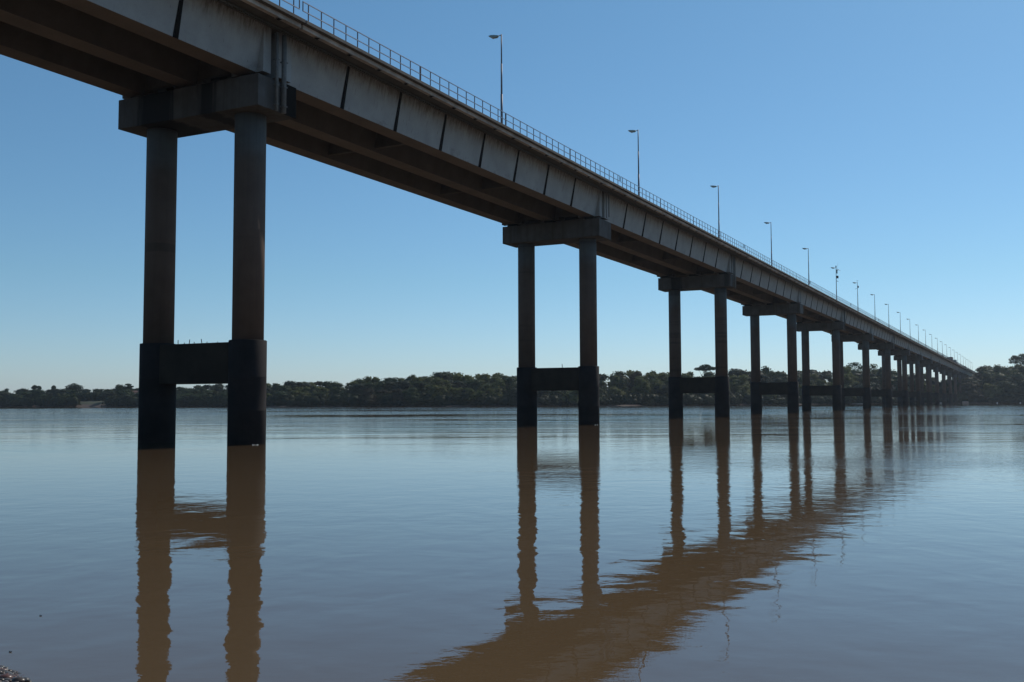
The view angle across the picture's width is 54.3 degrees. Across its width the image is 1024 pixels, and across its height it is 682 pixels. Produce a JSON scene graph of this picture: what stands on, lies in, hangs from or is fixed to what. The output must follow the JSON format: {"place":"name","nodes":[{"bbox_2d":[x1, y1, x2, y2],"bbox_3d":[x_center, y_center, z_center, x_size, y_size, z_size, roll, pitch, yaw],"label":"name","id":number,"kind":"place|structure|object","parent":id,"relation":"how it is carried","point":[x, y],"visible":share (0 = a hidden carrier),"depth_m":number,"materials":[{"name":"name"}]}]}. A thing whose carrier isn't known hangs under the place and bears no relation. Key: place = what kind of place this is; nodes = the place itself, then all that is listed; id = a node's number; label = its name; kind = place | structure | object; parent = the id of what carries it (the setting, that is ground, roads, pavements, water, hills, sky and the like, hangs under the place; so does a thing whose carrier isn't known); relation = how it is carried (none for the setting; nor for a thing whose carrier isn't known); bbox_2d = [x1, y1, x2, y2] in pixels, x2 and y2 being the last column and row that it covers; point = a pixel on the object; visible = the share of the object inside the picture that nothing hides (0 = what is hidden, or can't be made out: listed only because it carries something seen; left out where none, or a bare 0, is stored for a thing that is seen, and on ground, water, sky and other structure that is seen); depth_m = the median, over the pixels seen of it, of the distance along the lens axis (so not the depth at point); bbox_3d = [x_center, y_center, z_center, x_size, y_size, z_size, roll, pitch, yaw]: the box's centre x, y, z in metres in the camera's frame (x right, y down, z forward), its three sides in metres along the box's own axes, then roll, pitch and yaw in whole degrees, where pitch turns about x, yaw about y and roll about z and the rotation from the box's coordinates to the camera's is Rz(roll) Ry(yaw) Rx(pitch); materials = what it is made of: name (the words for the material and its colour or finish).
{"place":"outdoors","nodes":[
{"label":"outdoors","id":0,"kind":"place"},
{"bbox_2d":[0,400,1013,406],"bbox_3d":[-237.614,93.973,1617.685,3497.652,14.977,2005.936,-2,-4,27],"label":"bank","id":1,"kind":"structure","parent":0,"point":[91,403],"depth_m":498.25,"materials":[{"name":"soil"}]},
{"bbox_2d":[9,394,23,399],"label":"tree","id":2,"kind":"object","parent":1,"relation":"on","point":[15,396],"visible":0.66,"depth_m":555.93,"materials":[{"name":"green plant"}]},
{"bbox_2d":[15,391,32,396],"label":"tree","id":3,"kind":"object","parent":1,"relation":"on","point":[27,394],"visible":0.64,"depth_m":565.58,"materials":[{"name":"green plant"}]},
{"bbox_2d":[29,389,44,398],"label":"tree","id":4,"kind":"object","parent":1,"relation":"on","point":[35,393],"visible":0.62,"depth_m":566.94,"materials":[{"name":"green plant"}]},
{"bbox_2d":[50,389,70,394],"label":"tree","id":5,"kind":"object","parent":1,"relation":"on","point":[53,391],"visible":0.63,"depth_m":558.64,"materials":[{"name":"green plant"}]},
{"bbox_2d":[57,394,69,406],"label":"tree","id":6,"kind":"object","parent":1,"relation":"on","point":[62,399],"visible":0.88,"depth_m":523.15,"materials":[{"name":"green plant"}]},
{"bbox_2d":[65,383,83,391],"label":"tree","id":7,"kind":"object","parent":1,"relation":"on","point":[75,387],"visible":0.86,"depth_m":574.58,"materials":[{"name":"green plant"}]},
{"bbox_2d":[101,390,115,401],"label":"tree","id":8,"kind":"object","parent":1,"relation":"on","point":[108,394],"visible":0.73,"depth_m":515.87,"materials":[{"name":"green plant"}]},
{"bbox_2d":[115,384,124,394],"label":"tree","id":9,"kind":"object","parent":1,"relation":"on","point":[119,387],"visible":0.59,"depth_m":544.06,"materials":[{"name":"green plant"}]},
{"bbox_2d":[115,390,132,395],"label":"tree","id":10,"kind":"object","parent":1,"relation":"on","point":[125,392],"visible":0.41,"depth_m":516.78,"materials":[{"name":"green plant"}]},
{"bbox_2d":[118,394,130,404],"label":"tree","id":11,"kind":"object","parent":1,"relation":"on","point":[122,399],"visible":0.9,"depth_m":494.20,"materials":[{"name":"green plant"}]},
{"bbox_2d":[180,389,201,393],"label":"tree","id":12,"kind":"object","parent":1,"relation":"on","point":[197,391],"visible":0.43,"depth_m":489.07,"materials":[{"name":"green plant"}]},
{"bbox_2d":[202,384,223,389],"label":"tree","id":13,"kind":"object","parent":1,"relation":"on","point":[208,386],"visible":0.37,"depth_m":518.73,"materials":[{"name":"green plant"}]},
{"bbox_2d":[209,385,224,391],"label":"tree","id":14,"kind":"object","parent":1,"relation":"on","point":[217,388],"visible":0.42,"depth_m":493.03,"materials":[{"name":"green plant"}]},
{"bbox_2d":[272,383,282,390],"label":"tree","id":15,"kind":"object","parent":1,"relation":"on","point":[275,385],"visible":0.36,"depth_m":476.18,"materials":[{"name":"green plant"}]},
{"bbox_2d":[273,391,291,402],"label":"tree","id":16,"kind":"object","parent":1,"relation":"on","point":[282,394],"visible":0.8,"depth_m":439.57,"materials":[{"name":"green plant"}]},
{"bbox_2d":[273,385,291,395],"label":"tree","id":17,"kind":"object","parent":1,"relation":"on","point":[288,388],"visible":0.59,"depth_m":459.68,"materials":[{"name":"green plant"}]},
{"bbox_2d":[283,381,312,389],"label":"tree","id":18,"kind":"object","parent":1,"relation":"on","point":[292,384],"visible":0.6,"depth_m":469.41,"materials":[{"name":"green plant"}]},
{"bbox_2d":[292,390,307,397],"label":"tree","id":19,"kind":"object","parent":1,"relation":"on","point":[296,392],"visible":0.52,"depth_m":446.24,"materials":[{"name":"green plant"}]},
{"bbox_2d":[293,386,311,395],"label":"tree","id":20,"kind":"object","parent":1,"relation":"on","point":[304,389],"visible":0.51,"depth_m":450.75,"materials":[{"name":"green plant"}]},
{"bbox_2d":[313,387,328,395],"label":"tree","id":21,"kind":"object","parent":1,"relation":"on","point":[320,389],"visible":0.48,"depth_m":455.52,"materials":[{"name":"green plant"}]},
{"bbox_2d":[321,380,345,391],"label":"tree","id":22,"kind":"object","parent":1,"relation":"on","point":[329,384],"visible":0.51,"depth_m":475.72,"materials":[{"name":"green plant"}]},
{"bbox_2d":[329,386,343,394],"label":"tree","id":23,"kind":"object","parent":1,"relation":"on","point":[335,390],"visible":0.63,"depth_m":452.89,"materials":[{"name":"green plant"}]},
{"bbox_2d":[346,383,371,394],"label":"tree","id":24,"kind":"object","parent":1,"relation":"on","point":[358,388],"visible":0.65,"depth_m":448.23,"materials":[{"name":"green plant"}]},
{"bbox_2d":[352,378,367,384],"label":"tree","id":25,"kind":"object","parent":1,"relation":"on","point":[362,381],"visible":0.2,"depth_m":494.61,"materials":[{"name":"green plant"}]},
{"bbox_2d":[357,388,376,406],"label":"tree","id":26,"kind":"object","parent":1,"relation":"on","point":[368,398],"visible":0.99,"depth_m":431.34,"materials":[{"name":"green plant"}]},
{"bbox_2d":[364,376,379,387],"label":"tree","id":27,"kind":"object","parent":1,"relation":"on","point":[371,379],"visible":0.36,"depth_m":467.61,"materials":[{"name":"green plant"}]},
{"bbox_2d":[365,380,391,395],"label":"tree","id":28,"kind":"object","parent":1,"relation":"on","point":[380,385],"visible":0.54,"depth_m":449.67,"materials":[{"name":"green plant"}]},
{"bbox_2d":[378,377,397,382],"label":"tree","id":29,"kind":"object","parent":1,"relation":"on","point":[390,379],"visible":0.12,"depth_m":462.99,"materials":[{"name":"green plant"}]},
{"bbox_2d":[384,380,411,390],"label":"tree","id":30,"kind":"object","parent":1,"relation":"on","point":[402,384],"visible":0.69,"depth_m":453.22,"materials":[{"name":"green plant"}]},
{"bbox_2d":[409,376,433,391],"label":"tree","id":31,"kind":"object","parent":1,"relation":"on","point":[427,379],"visible":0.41,"depth_m":463.39,"materials":[{"name":"green plant"}]},
{"bbox_2d":[424,377,452,393],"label":"tree","id":32,"kind":"object","parent":1,"relation":"on","point":[437,381],"visible":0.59,"depth_m":440.50,"materials":[{"name":"green plant"}]},
{"bbox_2d":[431,371,454,380],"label":"tree","id":33,"kind":"object","parent":1,"relation":"on","point":[446,375],"visible":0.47,"depth_m":468.30,"materials":[{"name":"green plant"}]},
{"bbox_2d":[441,379,469,391],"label":"tree","id":34,"kind":"object","parent":1,"relation":"on","point":[458,384],"visible":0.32,"depth_m":447.13,"materials":[{"name":"green plant"}]},
{"bbox_2d":[453,374,473,387],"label":"tree","id":35,"kind":"object","parent":1,"relation":"on","point":[457,377],"visible":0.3,"depth_m":464.55,"materials":[{"name":"green plant"}]},
{"bbox_2d":[465,379,483,392],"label":"tree","id":36,"kind":"object","parent":1,"relation":"on","point":[474,384],"visible":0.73,"depth_m":437.43,"materials":[{"name":"green plant"}]},
{"bbox_2d":[465,373,490,390],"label":"tree","id":37,"kind":"object","parent":1,"relation":"on","point":[484,377],"visible":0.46,"depth_m":460.85,"materials":[{"name":"green plant"}]},
{"bbox_2d":[482,380,506,392],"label":"tree","id":38,"kind":"object","parent":1,"relation":"on","point":[500,384],"visible":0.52,"depth_m":448.00,"materials":[{"name":"green plant"}]},
{"bbox_2d":[490,375,505,387],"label":"tree","id":39,"kind":"object","parent":1,"relation":"on","point":[495,378],"visible":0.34,"depth_m":460.72,"materials":[{"name":"green plant"}]},
{"bbox_2d":[503,376,516,391],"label":"tree","id":40,"kind":"object","parent":1,"relation":"on","point":[508,380],"visible":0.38,"depth_m":457.52,"materials":[{"name":"green plant"}]},
{"bbox_2d":[0,386,1023,406],"bbox_3d":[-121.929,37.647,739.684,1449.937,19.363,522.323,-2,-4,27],"label":"undergrowth","id":41,"kind":"object","parent":1,"relation":"on","point":[426,399],"visible":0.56,"depth_m":455.45,"materials":[{"name":"green plant"}]},
{"bbox_2d":[509,387,516,400],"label":"tree","id":42,"kind":"object","parent":1,"relation":"on","point":[513,390],"visible":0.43,"depth_m":428.04,"materials":[{"name":"green plant"}]},
{"bbox_2d":[537,391,550,405],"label":"tree","id":43,"kind":"object","parent":1,"relation":"on","point":[540,399],"visible":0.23,"depth_m":430.27,"materials":[{"name":"green plant"}]},
{"bbox_2d":[560,390,577,405],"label":"tree","id":44,"kind":"object","parent":1,"relation":"on","point":[572,397],"visible":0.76,"depth_m":435.40,"materials":[{"name":"green plant"}]},
{"bbox_2d":[599,387,604,404],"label":"tree","id":45,"kind":"object","parent":1,"relation":"on","point":[600,396],"visible":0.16,"depth_m":441.92,"materials":[{"name":"green plant"}]},
{"bbox_2d":[599,380,608,396],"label":"tree","id":46,"kind":"object","parent":1,"relation":"on","point":[601,383],"visible":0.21,"depth_m":458.18,"materials":[{"name":"green plant"}]},
{"bbox_2d":[605,375,620,390],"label":"tree","id":47,"kind":"object","parent":1,"relation":"on","point":[613,381],"visible":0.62,"depth_m":483.63,"materials":[{"name":"green plant"}]},
{"bbox_2d":[608,386,625,395],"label":"tree","id":48,"kind":"object","parent":1,"relation":"on","point":[614,389],"visible":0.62,"depth_m":451.66,"materials":[{"name":"green plant"}]},
{"bbox_2d":[607,371,629,385],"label":"tree","id":49,"kind":"object","parent":1,"relation":"on","point":[620,374],"visible":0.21,"depth_m":503.21,"materials":[{"name":"green plant"}]},
{"bbox_2d":[615,378,629,392],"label":"tree","id":50,"kind":"object","parent":1,"relation":"on","point":[620,384],"visible":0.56,"depth_m":468.21,"materials":[{"name":"green plant"}]},
{"bbox_2d":[625,371,642,390],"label":"tree","id":51,"kind":"object","parent":1,"relation":"on","point":[632,377],"visible":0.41,"depth_m":488.17,"materials":[{"name":"green plant"}]},
{"bbox_2d":[631,376,654,393],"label":"tree","id":52,"kind":"object","parent":1,"relation":"on","point":[639,381],"visible":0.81,"depth_m":463.66,"materials":[{"name":"green plant"}]},
{"bbox_2d":[645,372,667,384],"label":"tree","id":53,"kind":"object","parent":1,"relation":"on","point":[652,376],"visible":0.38,"depth_m":486.30,"materials":[{"name":"green plant"}]},
{"bbox_2d":[651,378,663,394],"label":"tree","id":54,"kind":"object","parent":1,"relation":"on","point":[657,382],"visible":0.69,"depth_m":464.90,"materials":[{"name":"green plant"}]},
{"bbox_2d":[652,384,667,394],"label":"tree","id":55,"kind":"object","parent":1,"relation":"on","point":[664,389],"visible":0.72,"depth_m":461.93,"materials":[{"name":"green plant"}]},
{"bbox_2d":[694,364,714,372],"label":"tree","id":56,"kind":"object","parent":1,"relation":"on","point":[706,367],"visible":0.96,"depth_m":522.16,"materials":[{"name":"green plant"}]},
{"bbox_2d":[701,371,715,376],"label":"tree","id":57,"kind":"object","parent":1,"relation":"on","point":[709,374],"visible":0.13,"depth_m":509.53,"materials":[{"name":"green plant"}]},
{"bbox_2d":[729,374,749,392],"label":"tree","id":58,"kind":"object","parent":1,"relation":"on","point":[739,380],"visible":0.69,"depth_m":506.34,"materials":[{"name":"green plant"}]},
{"bbox_2d":[735,385,749,397],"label":"tree","id":59,"kind":"object","parent":1,"relation":"on","point":[742,390],"visible":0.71,"depth_m":494.50,"materials":[{"name":"green plant"}]},
{"bbox_2d":[728,368,766,382],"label":"tree","id":60,"kind":"object","parent":1,"relation":"on","point":[737,372],"visible":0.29,"depth_m":519.83,"materials":[{"name":"green plant"}]},
{"bbox_2d":[761,366,773,381],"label":"tree","id":61,"kind":"object","parent":1,"relation":"on","point":[766,368],"visible":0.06,"depth_m":562.31,"materials":[{"name":"green plant"}]},
{"bbox_2d":[766,377,786,382],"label":"tree","id":62,"kind":"object","parent":1,"relation":"on","point":[780,379],"visible":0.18,"depth_m":517.65,"materials":[{"name":"green plant"}]},
{"bbox_2d":[766,371,787,381],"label":"tree","id":63,"kind":"object","parent":1,"relation":"on","point":[778,374],"visible":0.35,"depth_m":547.77,"materials":[{"name":"green plant"}]},
{"bbox_2d":[801,373,819,385],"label":"tree","id":64,"kind":"object","parent":1,"relation":"on","point":[814,376],"visible":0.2,"depth_m":557.74,"materials":[{"name":"green plant"}]},
{"bbox_2d":[810,369,832,385],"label":"tree","id":65,"kind":"object","parent":1,"relation":"on","point":[823,375],"visible":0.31,"depth_m":585.04,"materials":[{"name":"green plant"}]},
{"bbox_2d":[815,379,832,385],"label":"tree","id":66,"kind":"object","parent":1,"relation":"on","point":[819,382],"visible":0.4,"depth_m":550.99,"materials":[{"name":"green plant"}]},
{"bbox_2d":[826,374,832,385],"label":"tree","id":67,"kind":"object","parent":1,"relation":"on","point":[829,378],"visible":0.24,"depth_m":569.24,"materials":[{"name":"green plant"}]},
{"bbox_2d":[844,384,855,401],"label":"tree","id":68,"kind":"object","parent":1,"relation":"on","point":[849,398],"visible":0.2,"depth_m":542.27,"materials":[{"name":"green plant"}]},
{"bbox_2d":[844,366,857,383],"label":"tree","id":69,"kind":"object","parent":1,"relation":"on","point":[847,369],"visible":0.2,"depth_m":572.61,"materials":[{"name":"green plant"}]},
{"bbox_2d":[844,373,859,387],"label":"tree","id":70,"kind":"object","parent":1,"relation":"on","point":[848,378],"visible":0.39,"depth_m":559.30,"materials":[{"name":"green plant"}]},
{"bbox_2d":[844,362,862,371],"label":"tree","id":71,"kind":"object","parent":1,"relation":"on","point":[856,365],"visible":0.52,"depth_m":606.61,"materials":[{"name":"green plant"}]},
{"bbox_2d":[844,371,877,382],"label":"tree","id":72,"kind":"object","parent":1,"relation":"on","point":[859,374],"visible":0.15,"depth_m":588.26,"materials":[{"name":"green plant"}]},
{"bbox_2d":[852,382,881,402],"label":"tree","id":73,"kind":"object","parent":1,"relation":"on","point":[874,385],"visible":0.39,"depth_m":555.90,"materials":[{"name":"green plant"}]},
{"bbox_2d":[858,376,879,383],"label":"tree","id":74,"kind":"object","parent":1,"relation":"on","point":[872,379],"visible":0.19,"depth_m":580.11,"materials":[{"name":"green plant"}]},
{"bbox_2d":[870,364,877,372],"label":"tree","id":75,"kind":"object","parent":1,"relation":"on","point":[873,369],"visible":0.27,"depth_m":613.46,"materials":[{"name":"green plant"}]},
{"bbox_2d":[874,367,881,388],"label":"tree","id":76,"kind":"object","parent":1,"relation":"on","point":[879,373],"visible":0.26,"depth_m":595.96,"materials":[{"name":"green plant"}]},
{"bbox_2d":[881,379,897,390],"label":"tree","id":77,"kind":"object","parent":1,"relation":"on","point":[893,382],"visible":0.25,"depth_m":586.73,"materials":[{"name":"green plant"}]},
{"bbox_2d":[925,380,947,393],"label":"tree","id":78,"kind":"object","parent":1,"relation":"on","point":[940,386],"visible":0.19,"depth_m":614.26,"materials":[{"name":"green plant"}]},
{"bbox_2d":[946,382,960,393],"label":"tree","id":79,"kind":"object","parent":1,"relation":"on","point":[958,385],"visible":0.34,"depth_m":608.87,"materials":[{"name":"green plant"}]},
{"bbox_2d":[961,382,983,400],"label":"tree","id":80,"kind":"object","parent":1,"relation":"on","point":[972,391],"visible":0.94,"depth_m":604.91,"materials":[{"name":"green plant"}]},
{"bbox_2d":[961,376,983,393],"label":"tree","id":81,"kind":"object","parent":1,"relation":"on","point":[973,380],"visible":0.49,"depth_m":616.10,"materials":[{"name":"green plant"}]},
{"bbox_2d":[973,366,987,386],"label":"tree","id":82,"kind":"object","parent":1,"relation":"on","point":[977,370],"visible":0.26,"depth_m":646.07,"materials":[{"name":"green plant"}]},
{"bbox_2d":[979,371,995,390],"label":"tree","id":83,"kind":"object","parent":1,"relation":"on","point":[989,379],"visible":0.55,"depth_m":619.40,"materials":[{"name":"green plant"}]},
{"bbox_2d":[980,383,997,398],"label":"tree","id":84,"kind":"object","parent":1,"relation":"on","point":[989,392],"visible":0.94,"depth_m":609.18,"materials":[{"name":"green plant"}]},
{"bbox_2d":[981,371,1006,381],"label":"tree","id":85,"kind":"object","parent":1,"relation":"on","point":[996,380],"visible":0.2,"depth_m":626.09,"materials":[{"name":"green plant"}]},
{"bbox_2d":[976,365,1014,378],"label":"tree","id":86,"kind":"object","parent":1,"relation":"on","point":[982,370],"visible":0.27,"depth_m":639.74,"materials":[{"name":"green plant"}]},
{"bbox_2d":[990,380,1005,395],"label":"tree","id":87,"kind":"object","parent":1,"relation":"on","point":[998,385],"visible":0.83,"depth_m":611.08,"materials":[{"name":"green plant"}]},
{"bbox_2d":[992,364,1021,374],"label":"tree","id":88,"kind":"object","parent":1,"relation":"on","point":[1001,368],"visible":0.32,"depth_m":636.41,"materials":[{"name":"green plant"}]},
{"bbox_2d":[993,372,1023,393],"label":"tree","id":89,"kind":"object","parent":1,"relation":"on","point":[1015,377],"visible":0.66,"depth_m":617.80,"materials":[{"name":"green plant"}]},
{"bbox_2d":[1008,353,1023,371],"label":"tree","id":90,"kind":"object","parent":1,"relation":"on","point":[1019,360],"visible":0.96,"depth_m":637.35,"materials":[{"name":"green plant"}]},
{"bbox_2d":[0,403,1023,681],"bbox_3d":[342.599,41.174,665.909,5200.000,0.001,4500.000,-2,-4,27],"label":"river water","id":91,"kind":"structure","parent":0,"point":[768,543],"depth_m":14.94,"materials":[{"name":"brown liquid"}]},
{"bbox_2d":[0,0,977,444],"bbox_3d":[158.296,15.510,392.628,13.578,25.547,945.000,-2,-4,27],"label":"bridge","id":92,"kind":"structure","parent":91,"relation":"in","point":[254,76],"depth_m":61.12,"materials":[{"name":"concrete"}]},
{"bbox_2d":[489,34,502,123],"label":"street lamp","id":93,"kind":"object","parent":92,"relation":"on","point":[501,94],"visible":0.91,"depth_m":70.50,"materials":[{"name":"metal"}]},
{"bbox_2d":[628,130,639,195],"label":"street lamp","id":94,"kind":"object","parent":92,"relation":"on","point":[632,131],"visible":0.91,"depth_m":95.53,"materials":[{"name":"grey metal"}]},
{"bbox_2d":[711,185,719,237],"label":"street lamp","id":95,"kind":"object","parent":92,"relation":"on","point":[712,186],"visible":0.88,"depth_m":120.45,"materials":[{"name":"grey metal"}]},
{"bbox_2d":[0,0,1023,393],"label":"sky","id":96,"kind":"structure","parent":0,"point":[883,140],"materials":[{"name":"blue"}]},
{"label":"near shore","id":97,"kind":"structure","parent":0,"visible":0},
{"bbox_2d":[0,674,13,677],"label":"stone","id":98,"kind":"object","parent":97,"relation":"on","point":[6,676],"visible":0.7,"depth_m":7.71,"materials":[{"name":"grey stone"}]},
{"bbox_2d":[0,665,31,681],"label":"shore pebbles","id":99,"kind":"object","parent":97,"relation":"on","point":[5,670],"visible":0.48,"depth_m":7.88,"materials":[{"name":"grey gravel"}]},
{"bbox_2d":[12,677,24,681],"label":"stone","id":100,"kind":"object","parent":97,"relation":"on","point":[20,679],"visible":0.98,"depth_m":7.64,"materials":[{"name":"grey stone"}]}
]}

